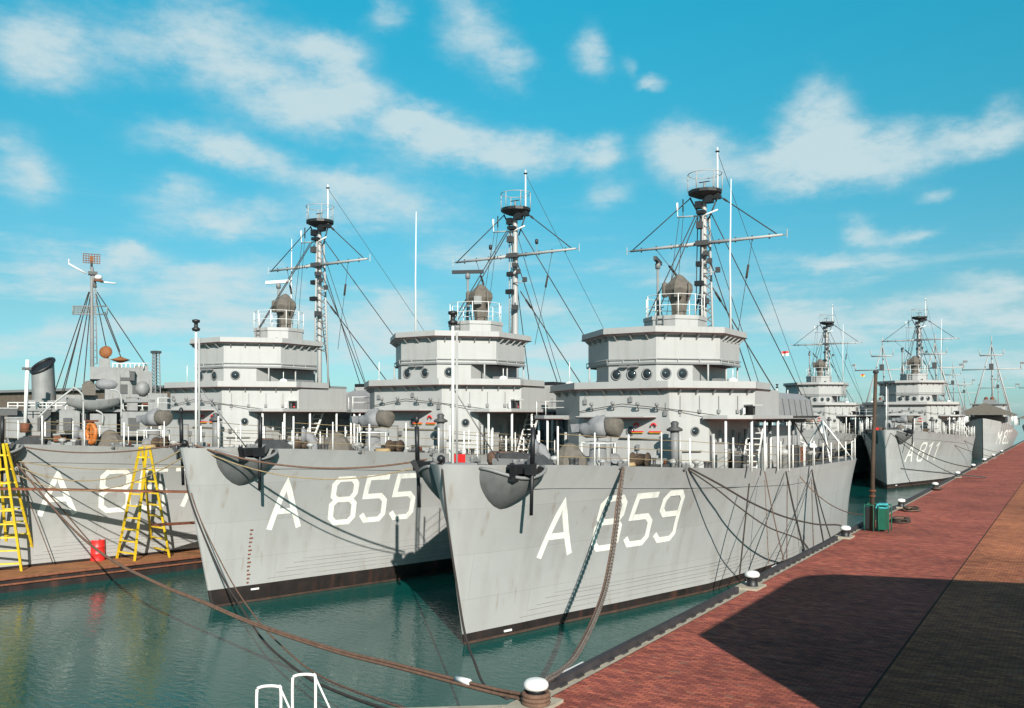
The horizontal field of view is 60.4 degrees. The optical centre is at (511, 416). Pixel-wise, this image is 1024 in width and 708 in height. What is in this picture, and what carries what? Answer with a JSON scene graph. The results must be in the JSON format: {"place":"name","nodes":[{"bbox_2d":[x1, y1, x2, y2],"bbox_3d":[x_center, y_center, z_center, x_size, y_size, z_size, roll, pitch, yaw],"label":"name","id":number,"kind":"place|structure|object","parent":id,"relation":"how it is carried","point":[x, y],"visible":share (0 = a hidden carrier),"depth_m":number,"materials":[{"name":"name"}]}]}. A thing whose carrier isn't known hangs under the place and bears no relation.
{"place":"outdoors","nodes":[
{"label":"outdoors","id":0,"kind":"place"},
{"bbox_2d":[0,419,1023,707],"bbox_3d":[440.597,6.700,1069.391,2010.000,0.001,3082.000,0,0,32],"label":"water","id":1,"kind":"structure","parent":0,"point":[130,643],"depth_m":25.87,"materials":[{"name":"teal liquid"}]},
{"bbox_2d":[0,253,169,446],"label":"escort ship","id":2,"kind":"object","parent":1,"relation":"on","point":[130,396],"visible":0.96,"depth_m":107.35,"materials":[{"name":"grey metal"}]},
{"bbox_2d":[0,550,202,592],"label":"work pontoon","id":3,"kind":"object","parent":1,"relation":"on","point":[33,577],"visible":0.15,"depth_m":36.02,"materials":[{"name":"brown wood"}]},
{"bbox_2d":[0,443,33,570],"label":"stepladder","id":4,"kind":"object","parent":3,"relation":"on","point":[5,448],"visible":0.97,"depth_m":34.28,"materials":[{"name":"yellow metal"}]},
{"bbox_2d":[0,487,186,492],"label":"staging plank","id":5,"kind":"object","parent":4,"relation":"on","point":[106,490],"visible":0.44,"depth_m":34.53,"materials":[{"name":"brown wood"}]},
{"bbox_2d":[90,539,104,560],"bbox_3d":[-17.702,5.685,37.610,0.596,0.904,0.596,0,0,32],"label":"oil drum","id":6,"kind":"object","parent":3,"relation":"on","point":[99,544],"visible":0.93,"depth_m":37.37,"materials":[{"name":"red paint"}]},
{"bbox_2d":[116,447,170,560],"bbox_3d":[-15.551,3.698,37.717,1.898,4.920,3.736,0,0,-41],"label":"stepladder","id":7,"kind":"object","parent":3,"relation":"on","point":[144,481],"visible":0.93,"depth_m":37.08,"materials":[{"name":"yellow metal"}]},
{"bbox_2d":[151,521,194,525],"bbox_3d":[-13.783,4.594,38.114,0.335,0.361,4.273,0,0,27],"label":"staging plank","id":8,"kind":"object","parent":7,"relation":"on","point":[173,523],"visible":0.57,"depth_m":36.98,"materials":[{"name":"brown wood"}]},
{"bbox_2d":[150,351,161,392],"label":"lattice tower","id":9,"kind":"structure","parent":1,"relation":"in","point":[155,353],"depth_m":240.88,"materials":[{"name":"grey metal"}]},
{"bbox_2d":[0,385,346,437],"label":"storage shed","id":10,"kind":"structure","parent":1,"relation":"on","point":[6,396],"depth_m":287.05,"materials":[{"name":"grey metal"}]},
{"bbox_2d":[167,399,170,408],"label":"window","id":11,"kind":"structure","parent":10,"relation":"in","point":[168,400],"depth_m":247.32,"materials":[{"name":"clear glass"}]},
{"bbox_2d":[0,185,422,569],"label":"naval ship","id":12,"kind":"object","parent":1,"relation":"on","point":[271,376],"visible":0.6,"depth_m":41.72,"materials":[{"name":"white paint"}]},
{"bbox_2d":[16,468,52,561],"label":"mooring rope","id":13,"kind":"object","parent":12,"relation":"attached to","point":[34,515],"visible":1,"depth_m":35.28,"materials":[{"name":"brown fabric"}]},
{"bbox_2d":[19,459,91,543],"bbox_3d":[-18.429,3.906,36.199,0.047,4.489,3.907,0,0,27],"label":"mooring rope","id":14,"kind":"object","parent":12,"relation":"attached to","point":[57,503],"visible":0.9,"depth_m":35.96,"materials":[{"name":"brown fabric"}]},
{"bbox_2d":[84,420,98,444],"bbox_3d":[-18.511,0.700,38.728,0.831,1.101,0.285,0,0,32],"label":"life raft rack","id":15,"kind":"object","parent":12,"relation":"on","point":[91,430],"visible":0.94,"depth_m":38.64,"materials":[{"name":"orange paint"}]},
{"bbox_2d":[13,460,521,700],"bbox_3d":[-9.567,3.297,24.318,0.175,3.296,28.195,0,0,-44],"label":"mooring rope","id":16,"kind":"object","parent":12,"relation":"attached to","point":[510,694],"visible":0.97,"depth_m":18.46,"materials":[{"name":"brown fabric"}]},
{"bbox_2d":[454,675,471,684],"bbox_3d":[-0.865,4.638,15.478,0.102,0.114,0.374,0,0,-45],"label":"rope whipping","id":17,"kind":"object","parent":16,"relation":"attached to","point":[463,680],"visible":1,"depth_m":15.44,"materials":[{"name":"white fabric"}]},
{"bbox_2d":[171,170,603,606],"bbox_3d":[-1.305,-2.834,45.220,9.831,20.877,36.659,0,0,32],"label":"naval ship","id":18,"kind":"object","parent":1,"relation":"on","point":[272,536],"visible":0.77,"depth_m":35.11,"materials":[{"name":"white paint"}]},
{"bbox_2d":[16,457,181,490],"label":"mooring rope","id":19,"kind":"object","parent":18,"relation":"attached to","point":[105,488],"visible":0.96,"depth_m":31.95,"materials":[{"name":"brown fabric"}]},
{"bbox_2d":[17,461,183,469],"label":"mooring rope","id":20,"kind":"object","parent":18,"relation":"attached to","point":[98,469],"visible":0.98,"depth_m":32.23,"materials":[{"name":"brown fabric"}]},
{"bbox_2d":[15,446,186,480],"bbox_3d":[-15.259,1.709,32.220,9.173,1.376,0.043,0,0,27],"label":"mooring rope","id":21,"kind":"object","parent":18,"relation":"attached to","point":[101,479],"visible":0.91,"depth_m":32.01,"materials":[{"name":"beige fabric"}]},
{"bbox_2d":[25,443,181,452],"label":"mooring rope","id":22,"kind":"object","parent":18,"relation":"attached to","point":[105,452],"visible":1,"depth_m":32.00,"materials":[{"name":"brown fabric"}]},
{"bbox_2d":[185,447,388,707],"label":"mooring rope","id":23,"kind":"object","parent":18,"relation":"attached to","point":[308,677],"visible":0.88,"depth_m":21.04,"materials":[{"name":"brown fabric"}]},
{"bbox_2d":[191,447,406,707],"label":"mooring rope","id":24,"kind":"object","parent":18,"relation":"attached to","point":[343,686],"visible":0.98,"depth_m":19.80,"materials":[{"name":"brown fabric"}]},
{"bbox_2d":[194,444,426,468],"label":"mooring rope","id":25,"kind":"object","parent":18,"relation":"attached to","point":[305,466],"visible":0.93,"depth_m":28.73,"materials":[{"name":"brown fabric"}]},
{"bbox_2d":[211,454,412,479],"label":"mooring rope","id":26,"kind":"object","parent":18,"relation":"attached to","point":[308,478],"visible":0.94,"depth_m":28.85,"materials":[{"name":"brown fabric"}]},
{"bbox_2d":[410,147,856,644],"bbox_3d":[7.858,-2.533,40.278,9.831,20.877,36.659,0,0,32],"label":"naval ship","id":27,"kind":"object","parent":1,"relation":"on","point":[660,406],"visible":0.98,"depth_m":32.91,"materials":[{"name":"white paint"}]},
{"bbox_2d":[441,463,508,699],"bbox_3d":[-1.034,3.272,19.714,0.056,3.897,10.763,0,0,-10],"label":"mooring rope","id":28,"kind":"object","parent":27,"relation":"attached to","point":[463,625],"visible":0.88,"depth_m":21.26,"materials":[{"name":"brown fabric"}]},
{"bbox_2d":[544,466,624,682],"bbox_3d":[2.033,3.259,21.178,0.131,3.365,14.066,0,0,12],"label":"mooring rope","id":29,"kind":"object","parent":27,"relation":"hanging from","point":[552,676],"visible":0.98,"depth_m":22.03,"materials":[{"name":"fabric"}]},
{"bbox_2d":[565,467,622,663],"bbox_3d":[1.971,3.243,21.135,0.112,3.298,14.012,0,0,12],"label":"mooring rope","id":30,"kind":"object","parent":27,"relation":"attached to","point":[607,564],"visible":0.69,"depth_m":24.23,"materials":[{"name":"brown fabric"}]},
{"bbox_2d":[739,484,749,573],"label":"mooring rope","id":31,"kind":"object","parent":27,"relation":"attached to","point":[744,530],"visible":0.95,"depth_m":32.35,"materials":[{"name":"brown fabric"}]},
{"bbox_2d":[687,469,808,548],"bbox_3d":[8.293,3.314,30.682,4.589,3.049,0.134,0,0,-9],"label":"mooring rope","id":32,"kind":"object","parent":27,"relation":"attached to","point":[745,511],"visible":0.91,"depth_m":30.66,"materials":[{"name":"black fabric"}]},
{"bbox_2d":[688,467,841,526],"bbox_3d":[9.487,3.154,32.307,7.769,2.811,0.070,0,0,-30],"label":"mooring rope","id":33,"kind":"object","parent":27,"relation":"attached to","point":[721,485],"visible":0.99,"depth_m":31.97,"materials":[{"name":"black fabric"}]},
{"bbox_2d":[764,480,768,563],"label":"mooring rope","id":34,"kind":"object","parent":27,"relation":"attached to","point":[766,524],"visible":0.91,"depth_m":34.81,"materials":[{"name":"brown fabric"}]},
{"bbox_2d":[782,351,788,355],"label":"signal flag","id":35,"kind":"object","parent":27,"relation":"attached to","point":[785,353],"visible":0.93,"depth_m":46.77,"materials":[{"name":"fabric"}]},
{"bbox_2d":[811,470,823,540],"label":"mooring rope","id":36,"kind":"object","parent":27,"relation":"attached to","point":[817,507],"visible":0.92,"depth_m":36.91,"materials":[{"name":"brown fabric"}]},
{"bbox_2d":[800,476,862,514],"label":"mooring rope","id":37,"kind":"object","parent":27,"relation":"attached to","point":[827,502],"visible":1,"depth_m":37.86,"materials":[{"name":"black fabric"}]},
{"bbox_2d":[758,304,871,476],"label":"naval ship","id":38,"kind":"object","parent":1,"relation":"on","point":[831,410],"visible":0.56,"depth_m":95.88,"materials":[{"name":"grey metal"}]},
{"bbox_2d":[852,337,909,428],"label":"patrol vessel","id":39,"kind":"object","parent":1,"relation":"on","point":[881,367],"visible":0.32,"depth_m":153.98,"materials":[{"name":"grey metal"}]},
{"bbox_2d":[858,298,974,488],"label":"naval ship","id":40,"kind":"object","parent":1,"relation":"on","point":[913,410],"visible":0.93,"depth_m":89.25,"materials":[{"name":"grey metal"}]},
{"bbox_2d":[891,433,950,472],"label":"mooring rope","id":41,"kind":"object","parent":40,"relation":"attached to","point":[918,455],"visible":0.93,"depth_m":74.19,"materials":[{"name":"fabric"}]},
{"bbox_2d":[895,435,970,467],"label":"mooring rope","id":42,"kind":"object","parent":40,"relation":"attached to","point":[930,455],"visible":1,"depth_m":79.49,"materials":[{"name":"brown fabric"}]},
{"bbox_2d":[903,334,967,418],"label":"patrol vessel","id":43,"kind":"object","parent":1,"relation":"on","point":[934,366],"visible":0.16,"depth_m":152.89,"materials":[{"name":"grey metal"}]},
{"bbox_2d":[944,368,974,434],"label":"patrol vessel","id":44,"kind":"object","parent":1,"relation":"on","point":[957,384],"visible":0.23,"depth_m":221.95,"materials":[{"name":"grey metal"}]},
{"bbox_2d":[949,376,980,421],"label":"patrol vessel","id":45,"kind":"object","parent":1,"relation":"on","point":[964,385],"visible":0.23,"depth_m":298.96,"materials":[{"name":"grey metal"}]},
{"bbox_2d":[954,336,1023,458],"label":"patrol vessel","id":46,"kind":"object","parent":1,"relation":"on","point":[991,422],"visible":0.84,"depth_m":140.12,"materials":[{"name":"grey metal"}]},
{"bbox_2d":[978,373,1016,426],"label":"patrol vessel","id":47,"kind":"object","parent":1,"relation":"on","point":[997,386],"visible":0.25,"depth_m":249.56,"materials":[{"name":"grey metal"}]},
{"bbox_2d":[1017,383,1023,430],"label":"patrol vessel","id":48,"kind":"object","parent":1,"relation":"on","point":[1018,420],"visible":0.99,"depth_m":194.91,"materials":[{"name":"grey metal"}]},
{"bbox_2d":[0,0,1023,418],"label":"sky","id":49,"kind":"structure","parent":0,"point":[185,145],"materials":[{"name":"blue"}]},
{"bbox_2d":[410,441,1023,707],"bbox_3d":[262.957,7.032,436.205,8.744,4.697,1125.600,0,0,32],"label":"quay wall","id":50,"kind":"structure","parent":0,"point":[592,672],"depth_m":18.62,"materials":[{"name":"concrete"}]},
{"bbox_2d":[548,586,738,689],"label":"timber kerb","id":51,"kind":"structure","parent":50,"relation":"on","point":[563,679],"depth_m":17.92,"materials":[{"name":"grey wood"}]},
{"bbox_2d":[758,536,837,581],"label":"timber kerb","id":52,"kind":"structure","parent":50,"relation":"on","point":[777,568],"depth_m":28.38,"materials":[{"name":"black wood"}]},
{"bbox_2d":[849,506,896,533],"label":"timber kerb","id":53,"kind":"structure","parent":50,"relation":"on","point":[857,526],"depth_m":37.10,"materials":[{"name":"black wood"}]},
{"bbox_2d":[904,488,931,504],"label":"timber kerb","id":54,"kind":"structure","parent":50,"relation":"on","point":[912,498],"depth_m":50.95,"materials":[{"name":"black wood"}]},
{"bbox_2d":[932,476,954,486],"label":"timber kerb","id":55,"kind":"structure","parent":50,"relation":"on","point":[946,481],"depth_m":62.65,"materials":[{"name":"black wood"}]},
{"bbox_2d":[1003,440,1023,451],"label":"timber kerb","id":56,"kind":"structure","parent":50,"relation":"on","point":[1012,446],"depth_m":133.36,"materials":[{"name":"grey wood"}]},
{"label":"steel fender rail","id":57,"kind":"object","parent":50,"relation":"attached to","visible":0},
{"bbox_2d":[764,471,784,560],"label":"mooring rope","id":58,"kind":"object","parent":57,"relation":"attached to","point":[774,518],"visible":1,"depth_m":31.39,"materials":[{"name":"brown fabric"}]},
{"bbox_2d":[786,484,787,559],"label":"mooring rope","id":59,"kind":"object","parent":57,"relation":"attached to","point":[786,527],"visible":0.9,"depth_m":32.19,"materials":[{"name":"black fabric"}]},
{"bbox_2d":[785,471,804,550],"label":"mooring rope","id":60,"kind":"object","parent":57,"relation":"attached to","point":[794,510],"visible":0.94,"depth_m":34.24,"materials":[{"name":"black fabric"}]},
{"bbox_2d":[811,480,813,545],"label":"mooring rope","id":61,"kind":"object","parent":57,"relation":"attached to","point":[812,514],"visible":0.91,"depth_m":36.20,"materials":[{"name":"brown fabric"}]},
{"bbox_2d":[814,480,830,537],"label":"mooring rope","id":62,"kind":"object","parent":57,"relation":"attached to","point":[822,510],"visible":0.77,"depth_m":37.45,"materials":[{"name":"black fabric"}]},
{"bbox_2d":[552,442,1023,707],"bbox_3d":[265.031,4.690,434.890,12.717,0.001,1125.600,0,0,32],"label":"quay paving","id":63,"kind":"structure","parent":0,"point":[835,625],"depth_m":19.76,"materials":[{"name":"red brick"}]},
{"bbox_2d":[255,684,289,707],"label":"ladder handrail","id":64,"kind":"object","parent":63,"relation":"on","point":[281,695],"visible":1,"depth_m":13.01,"materials":[{"name":"white metal"}]},
{"bbox_2d":[291,673,329,707],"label":"ladder handrail","id":65,"kind":"object","parent":63,"relation":"on","point":[316,681],"visible":1,"depth_m":13.59,"materials":[{"name":"white metal"}]},
{"bbox_2d":[502,677,562,707],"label":"mooring bollard","id":66,"kind":"object","parent":63,"relation":"on","point":[535,685],"visible":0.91,"depth_m":14.11,"materials":[{"name":"white metal"}]},
{"bbox_2d":[521,689,550,699],"bbox_3d":[0.388,4.476,14.212,0.482,0.070,0.482,0,0,32],"label":"rope turn","id":67,"kind":"object","parent":66,"relation":"attached to","point":[525,695],"visible":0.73,"depth_m":14.04,"materials":[{"name":"brown fabric"}]},
{"bbox_2d":[521,696,550,703],"bbox_3d":[0.388,4.543,14.212,0.482,0.070,0.482,0,0,32],"label":"rope turn","id":68,"kind":"object","parent":66,"relation":"attached to","point":[528,701],"visible":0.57,"depth_m":14.02,"materials":[{"name":"brown fabric"}]},
{"bbox_2d":[521,701,550,707],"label":"rope turn","id":69,"kind":"object","parent":66,"relation":"attached to","point":[535,705],"visible":0.55,"depth_m":14.01,"materials":[{"name":"brown fabric"}]},
{"bbox_2d":[735,570,765,590],"bbox_3d":[6.539,4.464,24.158,0.636,0.479,0.871,0,0,32],"label":"mooring bollard","id":70,"kind":"object","parent":63,"relation":"on","point":[752,583],"visible":1,"depth_m":24.00,"materials":[{"name":"white metal"}]},
{"bbox_2d":[835,525,854,538],"bbox_3d":[12.879,4.464,34.148,0.636,0.479,0.871,0,0,32],"label":"mooring bollard","id":71,"kind":"object","parent":63,"relation":"on","point":[845,530],"visible":1,"depth_m":33.99,"materials":[{"name":"white metal"}]},
{"bbox_2d":[869,370,878,530],"bbox_3d":[14.824,1.391,36.036,0.382,6.601,0.255,0,0,32],"label":"wooden post","id":72,"kind":"object","parent":63,"relation":"on","point":[872,491],"visible":1,"depth_m":35.99,"materials":[{"name":"brown wood"}]},
{"bbox_2d":[863,503,891,532],"bbox_3d":[15.026,4.125,36.143,0.982,1.130,0.751,0,0,32],"label":"junction box","id":73,"kind":"object","parent":63,"relation":"on","point":[882,516],"visible":0.94,"depth_m":35.88,"materials":[{"name":"green paint"}]},
{"bbox_2d":[895,499,904,507],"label":"mooring bollard","id":74,"kind":"object","parent":63,"relation":"on","point":[900,503],"visible":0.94,"depth_m":45.21,"materials":[{"name":"white metal"}]},
{"bbox_2d":[890,516,910,523],"bbox_3d":[17.261,4.583,39.072,0.838,0.204,1.212,0,0,32],"label":"rope heap","id":75,"kind":"object","parent":63,"relation":"on","point":[900,519],"visible":0.96,"depth_m":38.72,"materials":[{"name":"brown fabric"}]},
{"bbox_2d":[901,506,920,511],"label":"rope heap","id":76,"kind":"object","parent":63,"relation":"on","point":[909,508],"visible":1,"depth_m":43.42,"materials":[{"name":"brown fabric"}]},
{"bbox_2d":[931,487,942,489],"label":"rope heap","id":77,"kind":"object","parent":63,"relation":"on","point":[936,488],"visible":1,"depth_m":55.72,"materials":[{"name":"brown fabric"}]},
{"bbox_2d":[858,481,1023,707],"bbox_3d":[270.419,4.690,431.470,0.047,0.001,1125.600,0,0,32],"label":"quay gutter","id":78,"kind":"object","parent":63,"relation":"on","point":[888,667],"depth_m":19.57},
{"bbox_2d":[901,468,986,477],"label":"mooring rope","id":79,"kind":"object","parent":63,"relation":"on","point":[943,473],"visible":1,"depth_m":66.97,"materials":[{"name":"fabric"}]},
{"bbox_2d":[954,471,961,477],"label":"mooring bollard","id":80,"kind":"object","parent":63,"relation":"on","point":[957,476],"visible":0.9,"depth_m":67.78,"materials":[{"name":"white metal"}]},
{"bbox_2d":[861,482,1023,707],"bbox_3d":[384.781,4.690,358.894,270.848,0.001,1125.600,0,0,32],"label":"quay road","id":81,"kind":"structure","parent":0,"point":[964,647],"depth_m":18.35,"materials":[{"name":"brown brick"}]}
]}

